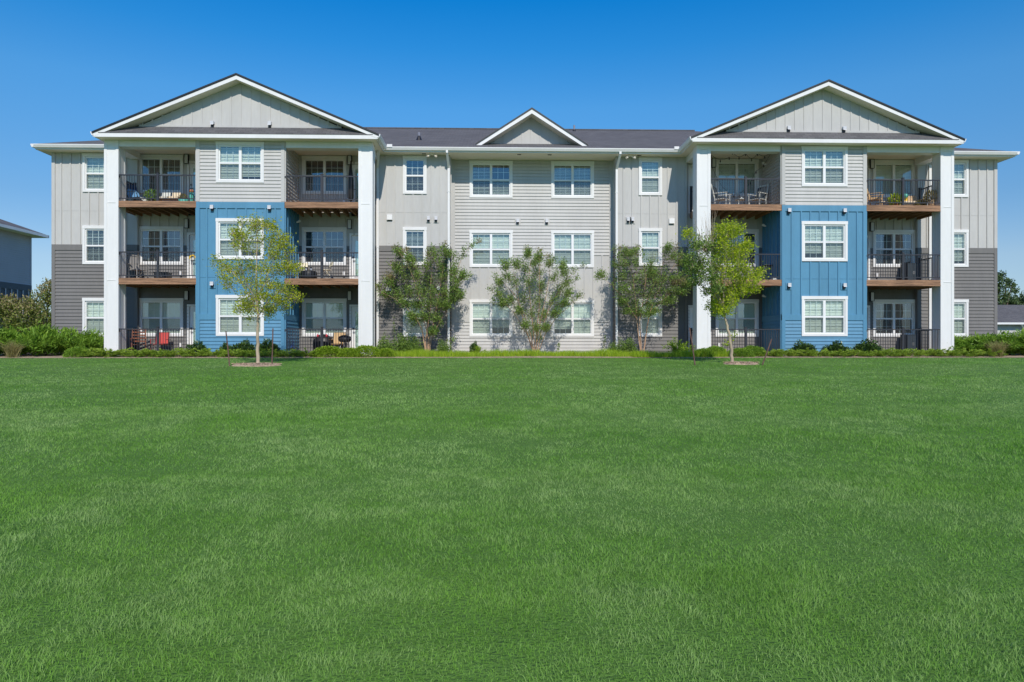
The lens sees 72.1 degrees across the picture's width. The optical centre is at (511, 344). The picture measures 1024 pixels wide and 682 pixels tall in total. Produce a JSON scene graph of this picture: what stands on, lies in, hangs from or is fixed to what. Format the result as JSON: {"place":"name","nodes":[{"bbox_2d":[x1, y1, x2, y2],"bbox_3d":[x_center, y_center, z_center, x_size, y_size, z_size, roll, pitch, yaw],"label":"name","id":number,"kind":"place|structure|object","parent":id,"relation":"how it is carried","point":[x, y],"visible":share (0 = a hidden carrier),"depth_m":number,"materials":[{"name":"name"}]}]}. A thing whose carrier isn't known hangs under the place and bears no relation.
{"place":"outdoors","nodes":[
{"label":"outdoors","id":0,"kind":"place"},
{"bbox_2d":[0,340,24,357],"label":"ornamental grass","id":1,"kind":"object","parent":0,"point":[12,350],"depth_m":26.25,"materials":[{"name":"beige plant"}]},
{"bbox_2d":[0,358,1023,681],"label":"lawn","id":2,"kind":"structure","parent":0,"point":[484,672],"depth_m":5.02,"materials":[{"name":"plant"}]},
{"bbox_2d":[231,362,281,366],"bbox_3d":[-8.033,0.626,22.152,1.664,0.162,1.145,0,0,-2],"label":"mulch ring","id":3,"kind":"object","parent":2,"relation":"on","point":[243,364],"visible":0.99,"depth_m":21.80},
{"bbox_2d":[208,209,309,362],"bbox_3d":[-8.079,-1.812,22.456,3.271,4.923,2.595,0,0,-2],"label":"young tree","id":4,"kind":"object","parent":3,"relation":"on","point":[240,235],"visible":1,"depth_m":22.30,"materials":[{"name":"green plant"}]},
{"bbox_2d":[0,353,1023,357],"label":"planting bed","id":5,"kind":"object","parent":2,"relation":"on","point":[515,356],"visible":0.4,"depth_m":26.80,"materials":[{"name":"brown soil"}]},
{"bbox_2d":[0,324,51,355],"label":"arching shrub","id":6,"kind":"object","parent":5,"relation":"on","point":[5,332],"visible":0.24,"depth_m":27.26,"materials":[{"name":"green plant"}]},
{"bbox_2d":[9,319,84,355],"bbox_3d":[-18.255,-0.199,27.642,2.631,1.576,3.027,0,0,-44],"label":"arching shrub","id":7,"kind":"object","parent":5,"relation":"on","point":[38,338],"visible":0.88,"depth_m":27.24,"materials":[{"name":"green plant"}]},
{"bbox_2d":[26,327,101,354],"bbox_3d":[-17.846,-0.106,28.364,2.868,1.285,2.831,0,0,6],"label":"arching shrub","id":8,"kind":"object","parent":5,"relation":"on","point":[71,339],"visible":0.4,"depth_m":27.79,"materials":[{"name":"green plant"}]},
{"bbox_2d":[62,346,92,356],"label":"rounded shrub","id":9,"kind":"object","parent":5,"relation":"on","point":[68,352],"visible":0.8,"depth_m":26.44,"materials":[{"name":"green plant"}]},
{"bbox_2d":[60,326,103,352],"bbox_3d":[-16.929,-0.108,28.353,2.105,1.294,2.422,0,0,-22],"label":"arching shrub","id":10,"kind":"object","parent":5,"relation":"on","point":[94,341],"visible":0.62,"depth_m":28.06,"materials":[{"name":"green plant"}]},
{"bbox_2d":[88,347,130,357],"bbox_3d":[-15.345,0.295,26.846,1.708,0.433,1.554,0,0,5],"label":"juniper","id":11,"kind":"object","parent":5,"relation":"on","point":[104,352],"visible":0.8,"depth_m":26.56,"materials":[{"name":"green plant"}]},
{"bbox_2d":[123,348,167,357],"bbox_3d":[-13.976,0.306,26.974,2.031,0.412,1.416,0,0,39],"label":"juniper","id":12,"kind":"object","parent":5,"relation":"on","point":[137,355],"visible":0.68,"depth_m":26.58,"materials":[{"name":"green plant"}]},
{"bbox_2d":[138,347,182,356],"bbox_3d":[-13.372,0.299,26.966,1.864,0.418,1.517,0,0,-22],"label":"juniper","id":13,"kind":"object","parent":5,"relation":"on","point":[153,353],"visible":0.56,"depth_m":26.66,"materials":[{"name":"green plant"}]},
{"bbox_2d":[157,348,195,356],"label":"juniper","id":14,"kind":"object","parent":5,"relation":"on","point":[169,354],"visible":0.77,"depth_m":26.53,"materials":[{"name":"green plant"}]},
{"bbox_2d":[176,348,211,356],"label":"juniper","id":15,"kind":"object","parent":5,"relation":"on","point":[191,353],"visible":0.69,"depth_m":26.72,"materials":[{"name":"green plant"}]},
{"bbox_2d":[186,339,208,355],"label":"holly","id":16,"kind":"object","parent":5,"relation":"on","point":[200,346],"visible":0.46,"depth_m":27.43,"materials":[{"name":"green plant"}]},
{"bbox_2d":[229,339,255,353],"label":"holly","id":17,"kind":"object","parent":5,"relation":"on","point":[244,345],"visible":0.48,"depth_m":27.43,"materials":[{"name":"green plant"}]},
{"bbox_2d":[231,348,271,356],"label":"juniper","id":18,"kind":"object","parent":5,"relation":"on","point":[248,354],"visible":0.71,"depth_m":26.70,"materials":[{"name":"green plant"}]},
{"bbox_2d":[254,338,281,356],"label":"holly","id":19,"kind":"object","parent":5,"relation":"on","point":[267,344],"visible":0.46,"depth_m":27.47,"materials":[{"name":"green plant"}]},
{"bbox_2d":[266,349,311,357],"bbox_3d":[-8.492,0.334,27.056,1.651,0.356,1.756,0,0,14],"label":"juniper","id":20,"kind":"object","parent":5,"relation":"on","point":[281,353],"visible":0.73,"depth_m":26.67,"materials":[{"name":"green plant"}]},
{"bbox_2d":[309,345,346,356],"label":"rounded shrub","id":21,"kind":"object","parent":5,"relation":"on","point":[331,350],"visible":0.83,"depth_m":26.75,"materials":[{"name":"green plant"}]},
{"bbox_2d":[335,347,362,356],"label":"rounded shrub","id":22,"kind":"object","parent":5,"relation":"on","point":[344,350],"visible":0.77,"depth_m":26.77,"materials":[{"name":"green plant"}]},
{"bbox_2d":[348,345,382,356],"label":"rounded shrub","id":23,"kind":"object","parent":5,"relation":"on","point":[368,350],"visible":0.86,"depth_m":26.86,"materials":[{"name":"green plant"}]},
{"bbox_2d":[374,348,396,356],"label":"rounded shrub","id":24,"kind":"object","parent":5,"relation":"on","point":[385,351],"visible":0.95,"depth_m":26.91,"materials":[{"name":"green plant"}]},
{"bbox_2d":[375,332,397,350],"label":"loose shrub","id":25,"kind":"object","parent":5,"relation":"on","point":[388,345],"visible":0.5,"depth_m":28.99,"materials":[{"name":"green plant"}]},
{"bbox_2d":[393,332,415,351],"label":"loose shrub","id":26,"kind":"object","parent":5,"relation":"on","point":[401,343],"visible":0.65,"depth_m":29.05,"materials":[{"name":"green plant"}]},
{"bbox_2d":[375,236,481,351],"bbox_3d":[-3.466,-2.029,29.137,4.574,4.937,3.045,0,0,-2],"label":"crape myrtle","id":27,"kind":"object","parent":5,"relation":"on","point":[458,294],"visible":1,"depth_m":28.97,"materials":[{"name":"green plant"}]},
{"bbox_2d":[485,244,586,350],"bbox_3d":[1.053,-1.901,29.521,4.364,4.664,3.014,0,0,-2],"label":"crape myrtle","id":28,"kind":"object","parent":5,"relation":"on","point":[563,269],"visible":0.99,"depth_m":29.34,"materials":[{"name":"green plant"}]},
{"bbox_2d":[382,348,728,356],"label":"border grass","id":29,"kind":"structure","parent":5,"relation":"on","point":[531,352],"depth_m":27.28,"materials":[{"name":"green plant"}]},
{"bbox_2d":[614,336,638,351],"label":"loose shrub","id":30,"kind":"object","parent":5,"relation":"on","point":[631,347],"visible":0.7,"depth_m":29.31,"materials":[{"name":"green plant"}]},
{"bbox_2d":[593,240,693,350],"bbox_3d":[5.541,-1.941,29.307,4.203,4.776,3.059,0,0,20],"label":"crape myrtle","id":31,"kind":"object","parent":5,"relation":"on","point":[650,272],"visible":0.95,"depth_m":29.11,"materials":[{"name":"green plant"}]},
{"bbox_2d":[662,338,695,352],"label":"sprouting shrub","id":32,"kind":"object","parent":5,"relation":"on","point":[678,346],"visible":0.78,"depth_m":28.65,"materials":[{"name":"green plant"}]},
{"bbox_2d":[727,347,754,356],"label":"rounded shrub","id":33,"kind":"object","parent":5,"relation":"on","point":[736,352],"visible":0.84,"depth_m":27.16,"materials":[{"name":"green plant"}]},
{"bbox_2d":[740,345,764,356],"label":"rounded shrub","id":34,"kind":"object","parent":5,"relation":"on","point":[754,348],"visible":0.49,"depth_m":27.61,"materials":[{"name":"green plant"}]},
{"bbox_2d":[754,347,789,356],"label":"juniper","id":35,"kind":"object","parent":5,"relation":"on","point":[778,352],"visible":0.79,"depth_m":27.37,"materials":[{"name":"green plant"}]},
{"bbox_2d":[790,339,816,352],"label":"holly","id":36,"kind":"object","parent":5,"relation":"on","point":[802,345],"visible":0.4,"depth_m":28.08,"materials":[{"name":"green plant"}]},
{"bbox_2d":[787,347,821,356],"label":"juniper","id":37,"kind":"object","parent":5,"relation":"on","point":[806,353],"visible":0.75,"depth_m":27.40,"materials":[{"name":"green plant"}]},
{"bbox_2d":[821,340,850,352],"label":"holly","id":38,"kind":"object","parent":5,"relation":"on","point":[836,346],"visible":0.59,"depth_m":28.13,"materials":[{"name":"green plant"}]},
{"bbox_2d":[852,338,882,355],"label":"holly","id":39,"kind":"object","parent":5,"relation":"on","point":[868,345],"visible":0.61,"depth_m":28.09,"materials":[{"name":"green plant"}]},
{"bbox_2d":[850,347,895,356],"bbox_3d":[14.236,0.300,27.795,1.468,0.417,1.531,0,0,-22],"label":"juniper","id":40,"kind":"object","parent":5,"relation":"on","point":[885,352],"visible":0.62,"depth_m":27.41,"materials":[{"name":"green plant"}]},
{"bbox_2d":[890,348,928,356],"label":"juniper","id":41,"kind":"object","parent":5,"relation":"on","point":[921,352],"visible":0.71,"depth_m":27.45,"materials":[{"name":"green plant"}]},
{"bbox_2d":[904,334,918,349],"bbox_3d":[17.179,-0.020,30.435,0.530,0.820,0.550,0,0,-2],"label":"storage cabinet","id":42,"kind":"object","parent":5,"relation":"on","point":[908,341],"visible":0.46,"depth_m":30.18,"materials":[{"name":"grey"}]},
{"bbox_2d":[908,348,948,356],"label":"juniper","id":43,"kind":"object","parent":5,"relation":"on","point":[936,351],"visible":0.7,"depth_m":27.55,"materials":[{"name":"green plant"}]},
{"bbox_2d":[926,347,976,356],"bbox_3d":[17.190,0.295,27.806,1.914,0.440,1.335,0,0,38],"label":"juniper","id":44,"kind":"object","parent":5,"relation":"on","point":[956,352],"visible":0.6,"depth_m":27.44,"materials":[{"name":"green plant"}]},
{"bbox_2d":[949,348,986,356],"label":"juniper","id":45,"kind":"object","parent":5,"relation":"on","point":[973,352],"visible":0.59,"depth_m":27.40,"materials":[{"name":"green plant"}]},
{"bbox_2d":[951,333,990,350],"bbox_3d":[18.968,0.019,29.314,2.458,0.976,2.426,0,0,-8],"label":"arching shrub","id":46,"kind":"object","parent":5,"relation":"on","point":[970,342],"visible":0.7,"depth_m":28.93,"materials":[{"name":"green plant"}]},
{"bbox_2d":[954,329,1022,353],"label":"arching shrub","id":47,"kind":"object","parent":5,"relation":"on","point":[982,339],"visible":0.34,"depth_m":28.63,"materials":[{"name":"green plant"}]},
{"bbox_2d":[980,329,1023,355],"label":"arching shrub","id":48,"kind":"object","parent":5,"relation":"on","point":[1012,347],"visible":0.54,"depth_m":28.39,"materials":[{"name":"green plant"}]},
{"bbox_2d":[675,212,769,361],"bbox_3d":[6.936,-1.919,23.422,3.069,5.111,2.674,0,0,-2],"label":"young tree","id":49,"kind":"object","parent":2,"relation":"on","point":[723,302],"visible":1,"depth_m":23.08,"materials":[{"name":"green plant"}]},
{"bbox_2d":[0,0,1023,311],"label":"sky","id":50,"kind":"structure","parent":0,"point":[70,69],"materials":[{"name":"blue"}]},
{"bbox_2d":[983,340,1009,356],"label":"ornamental grass","id":51,"kind":"object","parent":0,"point":[995,347],"depth_m":27.52,"materials":[{"name":"beige plant"}]},
{"bbox_2d":[997,305,1023,335],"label":"garage building","id":52,"kind":"structure","parent":0,"point":[1010,318],"depth_m":74.26,"materials":[{"name":"grey"}]},
{"bbox_3d":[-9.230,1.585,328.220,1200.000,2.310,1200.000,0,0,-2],"label":"ground","id":53,"kind":"structure","parent":0,"visible":0},
{"bbox_2d":[0,292,47,333],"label":"crape shrub","id":54,"kind":"object","parent":53,"relation":"on","point":[15,305],"visible":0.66,"depth_m":34.49,"materials":[{"name":"green plant"}]},
{"bbox_2d":[0,219,48,327],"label":"neighbour building","id":55,"kind":"structure","parent":53,"relation":"on","point":[15,259],"depth_m":51.10,"materials":[{"name":"paint"}]},
{"bbox_2d":[22,277,50,329],"bbox_3d":[-24.933,-1.660,37.697,2.761,4.312,2.010,0,0,-2],"label":"crape shrub","id":56,"kind":"object","parent":53,"relation":"on","point":[44,295],"visible":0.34,"depth_m":37.39,"materials":[{"name":"green plant"}]},
{"bbox_2d":[30,73,1019,354],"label":"apartment building","id":57,"kind":"structure","parent":53,"relation":"on","point":[836,249],"depth_m":29.88,"materials":[{"name":"grey"}]},
{"bbox_2d":[82,298,103,334],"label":"window","id":58,"kind":"structure","parent":57,"relation":"in","point":[92,308],"depth_m":29.88,"materials":[{"name":"glass"}]},
{"bbox_2d":[82,225,103,263],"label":"window","id":59,"kind":"structure","parent":57,"relation":"in","point":[92,235],"depth_m":29.85,"materials":[{"name":"white plastic"}]},
{"bbox_2d":[82,153,103,191],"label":"window","id":60,"kind":"structure","parent":57,"relation":"in","point":[92,163],"depth_m":29.84,"materials":[{"name":"white plastic"}]},
{"bbox_2d":[127,183,147,200],"bbox_3d":[-15.402,-6.209,29.096,1.408,1.030,0.628,0,0,26],"label":"lounge chair","id":61,"kind":"object","parent":57,"relation":"on","point":[132,192],"visible":0.51,"depth_m":29.26,"materials":[{"name":"blue fabric"}]},
{"bbox_2d":[127,254,151,277],"bbox_3d":[-15.389,-3.183,28.950,1.012,1.084,0.595,0,0,23],"label":"patio chair","id":62,"kind":"object","parent":57,"relation":"on","point":[136,264],"visible":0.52,"depth_m":28.93,"materials":[{"name":"grey fabric"}]},
{"bbox_2d":[139,298,183,335],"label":"window","id":63,"kind":"structure","parent":57,"relation":"in","point":[167,313],"depth_m":30.09,"materials":[{"name":"glass"}]},
{"bbox_2d":[139,226,183,264],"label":"window","id":64,"kind":"structure","parent":57,"relation":"in","point":[152,238],"depth_m":30.06,"materials":[{"name":"white plastic"}]},
{"bbox_2d":[140,154,183,192],"bbox_3d":[-14.951,-7.255,30.048,1.910,1.630,0.228,0,0,-2],"label":"window","id":65,"kind":"structure","parent":57,"relation":"in","point":[149,164],"depth_m":30.12,"materials":[{"name":"glass"}]},
{"bbox_2d":[187,304,194,344],"bbox_3d":[-13.350,-0.645,30.059,1.000,2.130,0.116,0,0,-2],"label":"door","id":66,"kind":"structure","parent":57,"relation":"in","point":[191,309],"depth_m":30.05,"materials":[{"name":"white plastic"}]},
{"bbox_2d":[187,232,194,277],"bbox_3d":[-13.350,-3.705,30.059,1.000,2.130,0.116,0,0,-2],"label":"door","id":67,"kind":"structure","parent":57,"relation":"in","point":[190,235],"depth_m":30.05,"materials":[{"name":"white plastic"}]},
{"bbox_2d":[187,161,194,200],"bbox_3d":[-13.350,-6.765,30.059,1.000,2.130,0.116,0,0,-2],"label":"door","id":68,"kind":"structure","parent":57,"relation":"in","point":[191,166],"depth_m":30.05,"materials":[{"name":"white plastic"}]},
{"bbox_2d":[215,295,263,335],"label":"window","id":69,"kind":"structure","parent":57,"relation":"in","point":[233,323],"depth_m":28.09,"materials":[{"name":"white plastic"}]},
{"bbox_2d":[215,218,263,258],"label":"window","id":70,"kind":"structure","parent":57,"relation":"in","point":[223,247],"depth_m":28.11,"materials":[{"name":"white plastic"}]},
{"bbox_2d":[215,141,263,182],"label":"window","id":71,"kind":"structure","parent":57,"relation":"in","point":[236,161],"depth_m":28.12,"materials":[{"name":"white plastic"}]},
{"bbox_2d":[302,298,346,335],"bbox_3d":[-8.043,-1.155,30.232,1.910,1.630,0.208,0,0,-2],"label":"window","id":72,"kind":"structure","parent":57,"relation":"in","point":[327,313],"depth_m":30.29,"materials":[{"name":"clear glass"}]},
{"bbox_2d":[302,227,346,264],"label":"window","id":73,"kind":"structure","parent":57,"relation":"in","point":[314,239],"depth_m":30.72,"materials":[{"name":"white plastic"}]},
{"bbox_2d":[302,156,346,193],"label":"window","id":74,"kind":"structure","parent":57,"relation":"in","point":[311,165],"depth_m":30.72,"materials":[{"name":"clear glass"}]},
{"bbox_2d":[347,161,352,201],"bbox_3d":[-6.809,-6.725,29.720,0.400,2.050,0.390,0,0,-2],"label":"patio umbrella","id":75,"kind":"object","parent":57,"relation":"on","point":[350,183],"visible":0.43,"depth_m":29.63,"materials":[{"name":"black fabric"}]},
{"bbox_2d":[349,305,357,347],"bbox_3d":[-6.473,-0.645,30.252,1.000,2.130,0.116,0,0,-2],"label":"door","id":76,"kind":"structure","parent":57,"relation":"in","point":[353,309],"depth_m":30.25,"materials":[{"name":"white plastic"}]},
{"bbox_2d":[349,233,357,278],"bbox_3d":[-6.473,-3.705,30.252,1.000,2.130,0.116,0,0,-2],"label":"door","id":77,"kind":"structure","parent":57,"relation":"in","point":[353,239],"depth_m":30.24,"materials":[{"name":"white plastic"}]},
{"bbox_2d":[349,162,357,201],"bbox_3d":[-6.473,-6.765,30.252,1.000,2.130,0.116,0,0,-2],"label":"door","id":78,"kind":"structure","parent":57,"relation":"in","point":[354,166],"depth_m":30.26,"materials":[{"name":"white plastic"}]},
{"bbox_2d":[403,298,426,335],"bbox_3d":[-4.160,-1.155,30.191,1.030,1.630,0.208,0,0,-2],"label":"window","id":79,"kind":"structure","parent":57,"relation":"in","point":[416,330],"depth_m":30.16,"materials":[{"name":"white plastic"}]},
{"bbox_2d":[403,227,426,264],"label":"window","id":80,"kind":"structure","parent":57,"relation":"in","point":[414,237],"depth_m":30.26,"materials":[{"name":"white plastic"}]},
{"bbox_2d":[403,156,426,193],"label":"window","id":81,"kind":"structure","parent":57,"relation":"in","point":[414,167],"depth_m":30.17,"materials":[{"name":"white plastic"}]},
{"bbox_2d":[469,299,512,336],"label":"window","id":82,"kind":"structure","parent":57,"relation":"in","point":[486,319],"depth_m":31.04,"materials":[{"name":"clear glass"}]},
{"bbox_2d":[469,230,512,266],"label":"window","id":83,"kind":"structure","parent":57,"relation":"in","point":[496,244],"depth_m":31.05,"materials":[{"name":"white plastic"}]},
{"bbox_2d":[469,160,512,197],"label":"window","id":84,"kind":"structure","parent":57,"relation":"in","point":[487,178],"depth_m":31.02,"materials":[{"name":"white plastic"}]},
{"bbox_2d":[551,300,593,336],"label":"window","id":85,"kind":"structure","parent":57,"relation":"in","point":[577,320],"depth_m":31.15,"materials":[{"name":"white plastic"}]},
{"bbox_2d":[551,230,593,267],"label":"window","id":86,"kind":"structure","parent":57,"relation":"in","point":[577,246],"depth_m":31.14,"materials":[{"name":"white plastic"}]},
{"bbox_2d":[551,161,593,197],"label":"window","id":87,"kind":"structure","parent":57,"relation":"in","point":[569,179],"depth_m":31.14,"materials":[{"name":"glass"}]},
{"bbox_2d":[638,228,661,265],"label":"window","id":88,"kind":"structure","parent":57,"relation":"in","point":[650,239],"depth_m":30.46,"materials":[{"name":"white plastic"}]},
{"bbox_2d":[638,157,661,194],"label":"window","id":89,"kind":"structure","parent":57,"relation":"in","point":[650,168],"depth_m":30.46,"materials":[{"name":"glass"}]},
{"bbox_2d":[639,299,661,336],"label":"window","id":90,"kind":"structure","parent":57,"relation":"in","point":[654,329],"depth_m":30.47,"materials":[{"name":"white plastic"}]},
{"bbox_2d":[688,305,692,350],"bbox_3d":[8.161,-0.645,30.664,1.000,2.130,0.116,0,0,-2],"label":"door","id":91,"kind":"structure","parent":57,"relation":"in","point":[690,307],"depth_m":30.60,"materials":[{"name":"white plastic"}]},
{"bbox_2d":[688,164,692,212],"bbox_3d":[8.161,-6.765,30.664,1.000,2.130,0.116,0,0,-2],"label":"door","id":92,"kind":"structure","parent":57,"relation":"in","point":[690,166],"depth_m":30.60,"materials":[{"name":"white plastic"}]},
{"bbox_2d":[711,184,730,203],"bbox_3d":[8.853,-6.243,29.740,1.012,1.084,0.595,0,0,33],"label":"rocking chair","id":93,"kind":"object","parent":57,"relation":"on","point":[715,194],"visible":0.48,"depth_m":29.66,"materials":[{"name":"grey paint"}]},
{"bbox_2d":[715,299,758,336],"bbox_3d":[9.800,-1.155,30.734,1.910,1.630,0.208,0,0,-2],"label":"window","id":94,"kind":"structure","parent":57,"relation":"in","point":[747,310],"depth_m":30.79,"materials":[{"name":"glass"}]},
{"bbox_2d":[715,229,758,266],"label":"window","id":95,"kind":"structure","parent":57,"relation":"in","point":[751,232],"depth_m":30.70,"materials":[{"name":"white plastic"}]},
{"bbox_2d":[715,159,758,196],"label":"window","id":96,"kind":"structure","parent":57,"relation":"in","point":[732,168],"depth_m":30.79,"materials":[{"name":"clear glass"}]},
{"bbox_2d":[747,184,768,203],"bbox_3d":[10.409,-6.243,29.784,1.012,1.084,0.595,0,0,-37],"label":"rocking chair","id":97,"kind":"object","parent":57,"relation":"on","point":[763,194],"visible":0.45,"depth_m":29.82,"materials":[{"name":"grey paint"}]},
{"bbox_2d":[801,296,847,335],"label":"window","id":98,"kind":"structure","parent":57,"relation":"in","point":[821,315],"depth_m":28.81,"materials":[{"name":"white plastic"}]},
{"bbox_2d":[801,221,847,260],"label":"window","id":99,"kind":"structure","parent":57,"relation":"in","point":[821,240],"depth_m":28.81,"materials":[{"name":"white plastic"}]},
{"bbox_2d":[801,146,847,186],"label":"window","id":100,"kind":"structure","parent":57,"relation":"in","point":[821,165],"depth_m":28.81,"materials":[{"name":"white plastic"}]},
{"bbox_2d":[867,235,869,279],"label":"door","id":101,"kind":"structure","parent":57,"relation":"in","point":[868,238],"depth_m":30.82,"materials":[{"name":"white plastic"}]},
{"bbox_2d":[872,230,914,266],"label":"window","id":102,"kind":"structure","parent":57,"relation":"in","point":[884,241],"depth_m":30.93,"materials":[{"name":"white plastic"}]},
{"bbox_2d":[873,299,914,336],"bbox_3d":[16.752,-1.155,30.939,1.910,1.630,0.228,0,0,-2],"label":"window","id":103,"kind":"structure","parent":57,"relation":"in","point":[887,313],"depth_m":30.98,"materials":[{"name":"glass"}]},
{"bbox_2d":[873,160,914,197],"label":"window","id":104,"kind":"structure","parent":57,"relation":"in","point":[884,169],"depth_m":30.99,"materials":[{"name":"glass"}]},
{"bbox_2d":[904,263,919,279],"bbox_3d":[17.216,-3.080,30.436,0.550,0.820,0.550,0,0,-2],"label":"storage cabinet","id":105,"kind":"object","parent":57,"relation":"on","point":[907,269],"visible":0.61,"depth_m":30.18,"materials":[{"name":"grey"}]},
{"bbox_2d":[954,299,968,336],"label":"window","id":106,"kind":"structure","parent":57,"relation":"in","point":[961,306],"depth_m":30.84,"materials":[{"name":"white plastic"}]},
{"bbox_2d":[954,229,968,266],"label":"window","id":107,"kind":"structure","parent":57,"relation":"in","point":[961,237],"depth_m":30.82,"materials":[{"name":"white plastic"}]},
{"bbox_2d":[954,160,968,196],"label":"window","id":108,"kind":"structure","parent":57,"relation":"in","point":[961,167],"depth_m":30.84,"materials":[{"name":"glass"}]},
{"bbox_2d":[997,270,1019,304],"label":"pine tree","id":109,"kind":"object","parent":53,"relation":"on","point":[1001,289],"visible":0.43,"depth_m":99.94,"materials":[{"name":"green plant"}]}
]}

